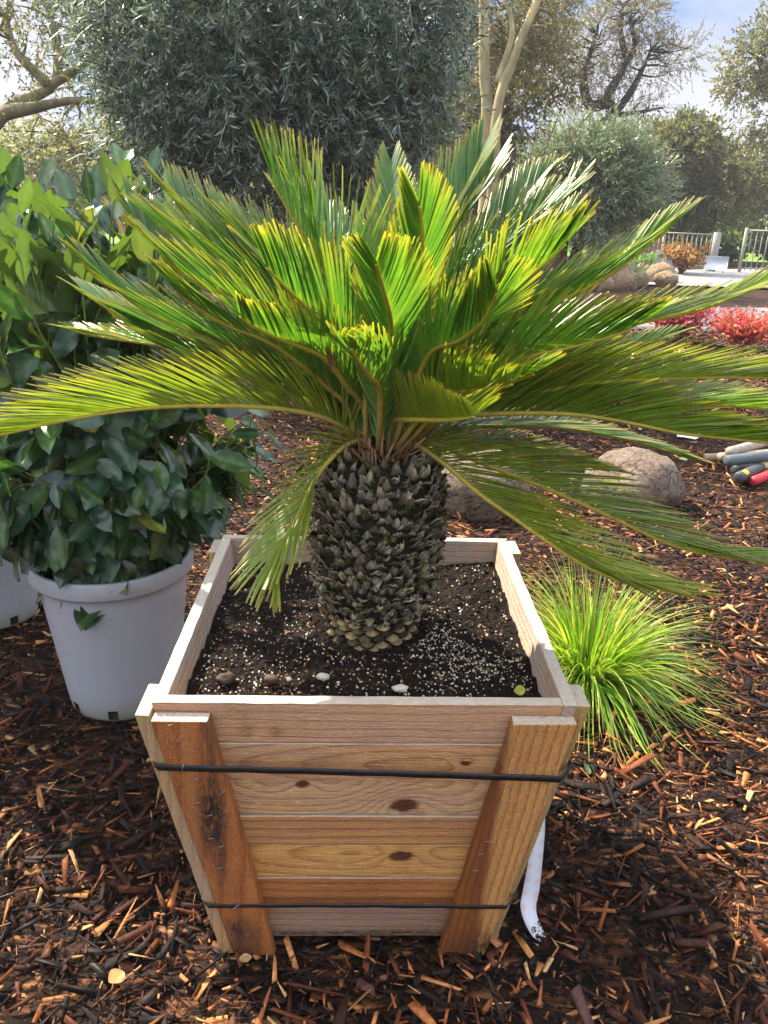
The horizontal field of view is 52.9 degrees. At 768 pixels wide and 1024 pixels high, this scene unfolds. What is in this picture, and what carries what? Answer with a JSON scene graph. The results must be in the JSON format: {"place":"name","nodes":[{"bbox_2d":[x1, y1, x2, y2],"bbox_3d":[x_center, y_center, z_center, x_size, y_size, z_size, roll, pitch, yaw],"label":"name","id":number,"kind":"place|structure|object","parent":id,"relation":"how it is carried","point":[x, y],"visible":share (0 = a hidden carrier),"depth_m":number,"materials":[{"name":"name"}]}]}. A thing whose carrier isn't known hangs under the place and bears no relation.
{"place":"outdoors","nodes":[
{"label":"outdoors","id":0,"kind":"place"},
{"bbox_2d":[0,244,767,1023],"bbox_3d":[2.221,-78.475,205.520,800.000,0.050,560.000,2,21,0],"label":"ground","id":1,"kind":"structure","parent":0,"point":[404,946],"depth_m":1.60,"materials":[{"name":"brown wood"}]},
{"bbox_2d":[0,558,41,629],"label":"nursery pot","id":2,"kind":"object","parent":1,"relation":"on","point":[18,604],"visible":0.27,"depth_m":2.39,"materials":[{"name":"white plastic"}]},
{"bbox_2d":[0,146,64,323],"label":"laurel shrub","id":3,"kind":"object","parent":2,"relation":"in","point":[11,174],"visible":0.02,"depth_m":1.95,"materials":[{"name":"green plant"}]},
{"bbox_2d":[0,0,147,172],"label":"oak tree","id":4,"kind":"object","parent":1,"relation":"on","point":[29,103],"visible":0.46,"depth_m":9.12,"materials":[{"name":"green plant"}]},
{"bbox_2d":[27,545,193,721],"bbox_3d":[-0.699,0.294,2.042,0.403,0.420,0.401,2,21,0],"label":"nursery pot","id":5,"kind":"object","parent":1,"relation":"on","point":[114,660],"visible":0.67,"depth_m":1.90,"materials":[{"name":"white plastic"}]},
{"bbox_2d":[0,143,287,630],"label":"laurel shrub","id":6,"kind":"object","parent":5,"relation":"in","point":[114,498],"visible":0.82,"depth_m":1.71,"materials":[{"name":"green plant"}]},
{"bbox_2d":[108,968,124,982],"bbox_3d":[-0.452,0.786,1.308,0.026,0.010,0.027,-3,22,-12],"label":"fallen leaf","id":7,"kind":"object","parent":1,"relation":"on","point":[115,975],"visible":1,"depth_m":1.31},
{"bbox_2d":[0,103,260,257],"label":"oak tree","id":8,"kind":"object","parent":1,"relation":"on","point":[26,138],"visible":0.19,"depth_m":13.79,"materials":[{"name":"green plant"}]},
{"bbox_2d":[239,953,251,961],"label":"fallen leaf","id":9,"kind":"object","parent":1,"relation":"on","point":[245,957],"visible":1,"depth_m":1.35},
{"bbox_2d":[26,0,498,266],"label":"olive tree","id":10,"kind":"object","parent":1,"relation":"on","point":[216,86],"visible":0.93,"depth_m":5.37,"materials":[{"name":"green plant"}]},
{"bbox_2d":[135,535,589,954],"bbox_3d":[-0.040,0.437,1.511,0.662,0.582,0.664,1,21,-2],"label":"planter box","id":11,"kind":"object","parent":1,"relation":"on","point":[343,815],"visible":0.84,"depth_m":1.23,"materials":[{"name":"brown wood"}]},
{"bbox_2d":[186,561,541,697],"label":"potting soil","id":12,"kind":"structure","parent":11,"relation":"in","point":[306,687],"depth_m":1.34,"materials":[{"name":"black soil"}]},
{"bbox_2d":[215,672,235,685],"bbox_3d":[-0.254,0.268,1.240,0.033,0.021,0.024,2,21,0],"label":"pebble","id":13,"kind":"object","parent":12,"relation":"on","point":[225,679],"visible":1,"depth_m":1.23,"materials":[{"name":"brown stone"}]},
{"bbox_2d":[264,674,279,684],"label":"soil clod","id":14,"kind":"object","parent":12,"relation":"on","point":[271,679],"visible":1,"depth_m":1.24,"materials":[{"name":"brown soil"}]},
{"bbox_2d":[316,673,329,680],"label":"pebble","id":15,"kind":"object","parent":12,"relation":"on","point":[323,676],"visible":1,"depth_m":1.25,"materials":[{"name":"white stone"}]},
{"bbox_2d":[192,562,535,697],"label":"bark bits","id":16,"kind":"object","parent":12,"relation":"on","point":[328,691],"visible":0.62,"depth_m":1.35,"materials":[{"name":"soil"}]},
{"bbox_2d":[196,565,531,696],"bbox_3d":[-0.035,0.207,1.426,0.551,0.035,0.550,1,21,-2],"label":"perlite","id":17,"kind":"object","parent":12,"relation":"on","point":[441,662],"visible":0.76,"depth_m":1.31,"materials":[{"name":"stone"}]},
{"bbox_2d":[0,113,767,651],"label":"sago palm","id":18,"kind":"object","parent":12,"relation":"on","point":[416,363],"visible":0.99,"depth_m":1.21,"materials":[{"name":"green plant"}]},
{"bbox_2d":[326,347,333,374],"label":"dead leaf","id":19,"kind":"object","parent":18,"relation":"attached to","point":[330,359],"visible":1,"depth_m":1.06,"materials":[{"name":"brown plant"}]},
{"bbox_2d":[392,684,407,692],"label":"pebble","id":20,"kind":"object","parent":12,"relation":"on","point":[400,688],"visible":1,"depth_m":1.23,"materials":[{"name":"white stone"}]},
{"bbox_2d":[514,685,524,694],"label":"fallen leaf","id":21,"kind":"object","parent":12,"relation":"on","point":[519,689],"visible":1,"depth_m":1.22,"materials":[{"name":"plant"}]},
{"bbox_2d":[520,819,546,941],"bbox_3d":[0.280,0.649,1.417,0.050,0.277,0.107,2,21,0],"label":"marking tape","id":22,"kind":"object","parent":11,"relation":"hanging from","point":[530,892],"visible":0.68,"depth_m":1.43,"materials":[{"name":"white plastic"}]},
{"bbox_2d":[0,128,767,248],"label":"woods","id":23,"kind":"object","parent":1,"relation":"on","point":[764,222],"visible":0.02,"depth_m":32.98,"materials":[{"name":"green plant"}]},
{"bbox_2d":[396,70,546,264],"bbox_3d":[2.104,-8.273,18.551,4.145,4.640,3.321,2,21,0],"label":"oak tree","id":24,"kind":"object","parent":1,"relation":"on","point":[474,212],"visible":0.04,"depth_m":17.88,"materials":[{"name":"green plant"}]},
{"bbox_2d":[441,447,529,520],"bbox_3d":[0.420,-0.115,3.516,0.495,0.360,0.425,2,21,0],"label":"boulder","id":25,"kind":"object","parent":1,"relation":"on","point":[464,501],"visible":0.21,"depth_m":3.35,"materials":[{"name":"stone"}]},
{"bbox_2d":[415,0,596,266],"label":"oak tree","id":26,"kind":"object","parent":1,"relation":"on","point":[507,128],"visible":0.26,"depth_m":15.01,"materials":[{"name":"green plant"}]},
{"bbox_2d":[420,92,596,297],"bbox_3d":[0.909,-2.022,5.861,1.324,2.068,0.658,2,21,0],"label":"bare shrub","id":27,"kind":"object","parent":1,"relation":"on","point":[550,136],"visible":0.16,"depth_m":5.62,"materials":[{"name":"brown plant"}]},
{"bbox_2d":[421,0,597,267],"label":"oak tree","id":28,"kind":"object","parent":1,"relation":"on","point":[512,48],"visible":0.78,"depth_m":11.95,"materials":[{"name":"green plant"}]},
{"bbox_2d":[584,763,590,773],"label":"fallen leaf","id":29,"kind":"object","parent":1,"relation":"on","point":[587,769],"visible":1,"depth_m":1.83,"materials":[{"name":"green plant"}]},
{"bbox_2d":[509,97,687,309],"bbox_3d":[2.932,-4.237,10.818,2.465,2.740,2.059,2,21,0],"label":"olive tree","id":30,"kind":"object","parent":1,"relation":"on","point":[622,178],"visible":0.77,"depth_m":10.24,"materials":[{"name":"green plant"}]},
{"bbox_2d":[591,277,613,291],"bbox_3d":[3.922,-4.166,14.154,0.580,0.416,0.411,2,21,0],"label":"bed rock","id":31,"kind":"object","parent":1,"relation":"on","point":[607,285],"visible":0.3,"depth_m":14.02,"materials":[{"name":"brown stone"}]},
{"bbox_2d":[611,265,636,289],"bbox_3d":[4.378,-4.415,14.747,0.978,0.689,0.700,2,21,0],"label":"bed rock","id":32,"kind":"object","parent":1,"relation":"on","point":[624,278],"visible":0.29,"depth_m":14.45,"materials":[{"name":"brown stone"}]},
{"bbox_2d":[519,540,745,773],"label":"ornamental grass","id":33,"kind":"object","parent":1,"relation":"on","point":[588,648],"depth_m":2.17,"materials":[{"name":"green plant"}]},
{"bbox_2d":[581,447,685,514],"bbox_3d":[1.169,-0.137,3.704,0.486,0.331,0.479,-7,23,-21],"label":"boulder","id":34,"kind":"object","parent":1,"relation":"on","point":[659,474],"visible":0.56,"depth_m":3.52,"materials":[{"name":"stone"}]},
{"bbox_2d":[552,0,714,257],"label":"oak tree","id":35,"kind":"object","parent":1,"relation":"on","point":[606,100],"visible":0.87,"depth_m":19.04,"materials":[{"name":"brown plant"}]},
{"bbox_2d":[606,234,666,259],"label":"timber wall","id":36,"kind":"structure","parent":1,"relation":"on","point":[651,248],"depth_m":24.49,"materials":[{"name":"grey wood"}]},
{"bbox_2d":[633,266,651,287],"bbox_3d":[4.920,-4.596,15.263,0.620,0.521,0.514,-9,24,-25],"label":"bed rock","id":37,"kind":"object","parent":1,"relation":"on","point":[642,280],"visible":0.3,"depth_m":15.09,"materials":[{"name":"brown stone"}]},
{"bbox_2d":[627,253,658,277],"bbox_3d":[4.680,-4.720,15.039,1.391,0.678,1.281,19,27,38],"label":"agave","id":38,"kind":"object","parent":1,"relation":"on","point":[638,270],"visible":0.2,"depth_m":14.93,"materials":[{"name":"green plant"}]},
{"bbox_2d":[646,262,675,281],"bbox_3d":[5.793,-4.945,16.237,0.672,0.576,0.549,2,21,0],"label":"bed rock","id":39,"kind":"object","parent":1,"relation":"on","point":[661,266],"visible":0.35,"depth_m":16.05,"materials":[{"name":"beige stone"}]},
{"bbox_2d":[653,270,678,287],"bbox_3d":[5.600,-4.611,15.354,0.479,0.372,0.385,13,24,26],"label":"bed rock","id":40,"kind":"object","parent":1,"relation":"on","point":[663,279],"visible":0.91,"depth_m":15.23,"materials":[{"name":"beige stone"}]},
{"bbox_2d":[627,232,721,271],"bbox_3d":[7.707,-7.000,20.794,0.199,1.080,2.742,-14,26,-35],"label":"metal fence","id":41,"kind":"object","parent":1,"relation":"on","point":[715,242],"visible":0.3,"depth_m":19.93,"materials":[{"name":"grey metal"}]},
{"bbox_2d":[648,294,719,341],"bbox_3d":[3.246,-2.098,8.396,0.805,0.501,0.733,17,26,34],"label":"red shrub","id":42,"kind":"object","parent":1,"relation":"on","point":[690,320],"visible":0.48,"depth_m":8.26,"materials":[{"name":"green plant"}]},
{"bbox_2d":[677,435,698,438],"bbox_3d":[1.875,-0.489,4.718,0.160,0.065,0.095,2,21,0],"label":"paper scrap","id":43,"kind":"object","parent":1,"relation":"on","point":[691,437],"visible":0.19,"depth_m":4.69,"materials":[{"name":"white paper"}]},
{"bbox_2d":[679,230,722,260],"bbox_3d":[9.851,-8.115,23.838,1.556,1.090,1.559,2,21,0],"label":"green shrub","id":44,"kind":"object","parent":1,"relation":"on","point":[694,240],"visible":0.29,"depth_m":23.61,"materials":[{"name":"green plant"}]},
{"bbox_2d":[648,269,767,287],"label":"gravel bed","id":45,"kind":"object","parent":1,"relation":"on","point":[697,276],"visible":0.33,"depth_m":18.08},
{"bbox_2d":[633,250,658,265],"bbox_3d":[6.332,-6.112,18.896,0.770,0.558,0.809,-14,26,-35],"label":"green plant","id":46,"kind":"object","parent":45,"relation":"on","point":[648,259],"visible":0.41,"depth_m":18.67,"materials":[{"name":"green plant"}]},
{"bbox_2d":[643,254,664,263],"bbox_3d":[6.610,-6.091,18.998,0.500,0.470,0.060,9,22,19],"label":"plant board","id":47,"kind":"object","parent":45,"relation":"on","point":[659,260],"visible":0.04,"depth_m":18.90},
{"bbox_2d":[655,250,666,261],"bbox_3d":[6.967,-6.229,19.270,0.450,0.550,0.060,9,22,19],"label":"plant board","id":48,"kind":"object","parent":45,"relation":"on","point":[659,252],"visible":0.02,"depth_m":19.20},
{"bbox_2d":[666,257,675,271],"bbox_3d":[7.008,-6.031,18.818,0.280,0.510,0.060,9,22,19],"label":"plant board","id":49,"kind":"object","parent":45,"relation":"on","point":[668,261],"visible":0.25,"depth_m":18.79,"materials":[{"name":"grey"}]},
{"bbox_2d":[659,234,711,273],"bbox_3d":[7.255,-6.169,18.568,1.158,0.926,1.492,2,21,0],"label":"rust shrub","id":50,"kind":"object","parent":45,"relation":"on","point":[684,258],"visible":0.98,"depth_m":18.49,"materials":[{"name":"orange plant"}]},
{"bbox_2d":[703,256,728,273],"bbox_3d":[8.273,-6.139,19.270,0.550,0.450,0.060,9,22,19],"label":"bench","id":51,"kind":"object","parent":45,"relation":"on","point":[717,262],"visible":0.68,"depth_m":19.22,"materials":[{"name":"white"}]},
{"bbox_2d":[703,453,722,462],"bbox_3d":[2.068,-0.309,4.290,0.611,0.062,0.052,-2,21,-9],"label":"tool handle","id":52,"kind":"object","parent":1,"relation":"on","point":[712,457],"visible":0.27,"depth_m":4.23,"materials":[{"name":"brown wood"}]},
{"bbox_2d":[689,0,767,235],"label":"oak tree","id":53,"kind":"object","parent":1,"relation":"on","point":[759,73],"visible":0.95,"depth_m":23.00,"materials":[{"name":"green plant"}]},
{"bbox_2d":[698,226,761,264],"bbox_3d":[10.317,-7.972,23.146,1.756,1.161,1.643,19,27,37],"label":"green shrub","id":54,"kind":"object","parent":1,"relation":"on","point":[731,247],"visible":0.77,"depth_m":22.82,"materials":[{"name":"green plant"}]},
{"bbox_2d":[702,305,767,348],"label":"red shrub","id":55,"kind":"object","parent":1,"relation":"on","point":[745,330],"visible":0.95,"depth_m":7.98,"materials":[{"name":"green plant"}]},
{"bbox_2d":[730,463,754,474],"bbox_3d":[2.132,-0.289,4.258,0.739,0.055,0.056,-14,26,-35],"label":"tool handle","id":56,"kind":"object","parent":1,"relation":"on","point":[734,469],"visible":0.36,"depth_m":4.05,"materials":[{"name":"grey plastic"}]},
{"bbox_2d":[733,462,767,482],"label":"tool handle","id":57,"kind":"object","parent":1,"relation":"on","point":[743,475],"visible":0.96,"depth_m":3.90,"materials":[{"name":"grey plastic"}]},
{"bbox_2d":[717,449,767,460],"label":"tool handle","id":58,"kind":"object","parent":57,"relation":"on","point":[721,456],"visible":0.3,"depth_m":4.12,"materials":[{"name":"grey plastic"}]},
{"bbox_2d":[725,440,767,454],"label":"tool handle","id":59,"kind":"object","parent":58,"relation":"on","point":[741,448],"visible":0.69,"depth_m":4.10,"materials":[{"name":"grey plastic"}]},
{"bbox_2d":[723,451,767,465],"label":"tool handle","id":60,"kind":"object","parent":57,"relation":"on","point":[744,458],"visible":1,"depth_m":3.98,"materials":[{"name":"grey plastic"}]},
{"bbox_2d":[737,228,767,271],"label":"metal fence","id":61,"kind":"object","parent":1,"relation":"on","point":[740,267],"visible":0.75,"depth_m":19.72,"materials":[{"name":"grey metal"}]},
{"bbox_2d":[749,470,767,485],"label":"tool handle","id":62,"kind":"object","parent":1,"relation":"on","point":[762,477],"visible":1,"depth_m":3.88,"materials":[{"name":"red plastic"}]},
{"bbox_2d":[749,225,767,262],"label":"green shrub","id":63,"kind":"object","parent":1,"relation":"on","point":[763,244],"visible":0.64,"depth_m":23.39,"materials":[{"name":"green plant"}]},
{"bbox_2d":[0,0,767,215],"label":"sky","id":64,"kind":"structure","parent":0,"point":[725,14],"materials":[{"name":"white"}]},
{"bbox_2d":[76,201,767,261],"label":"lawn","id":65,"kind":"structure","parent":0,"point":[117,240],"depth_m":28.37,"materials":[{"name":"green plant"}]},
{"bbox_2d":[607,102,765,245],"bbox_3d":[9.479,-10.517,24.723,5.111,4.714,3.824,2,21,0],"label":"oak tree","id":66,"kind":"object","parent":65,"relation":"on","point":[690,145],"visible":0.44,"depth_m":23.90,"materials":[{"name":"green plant"}]},
{"bbox_2d":[551,307,767,331],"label":"path","id":67,"kind":"structure","parent":0,"point":[647,325],"depth_m":10.64,"materials":[{"name":"concrete"}]}
]}

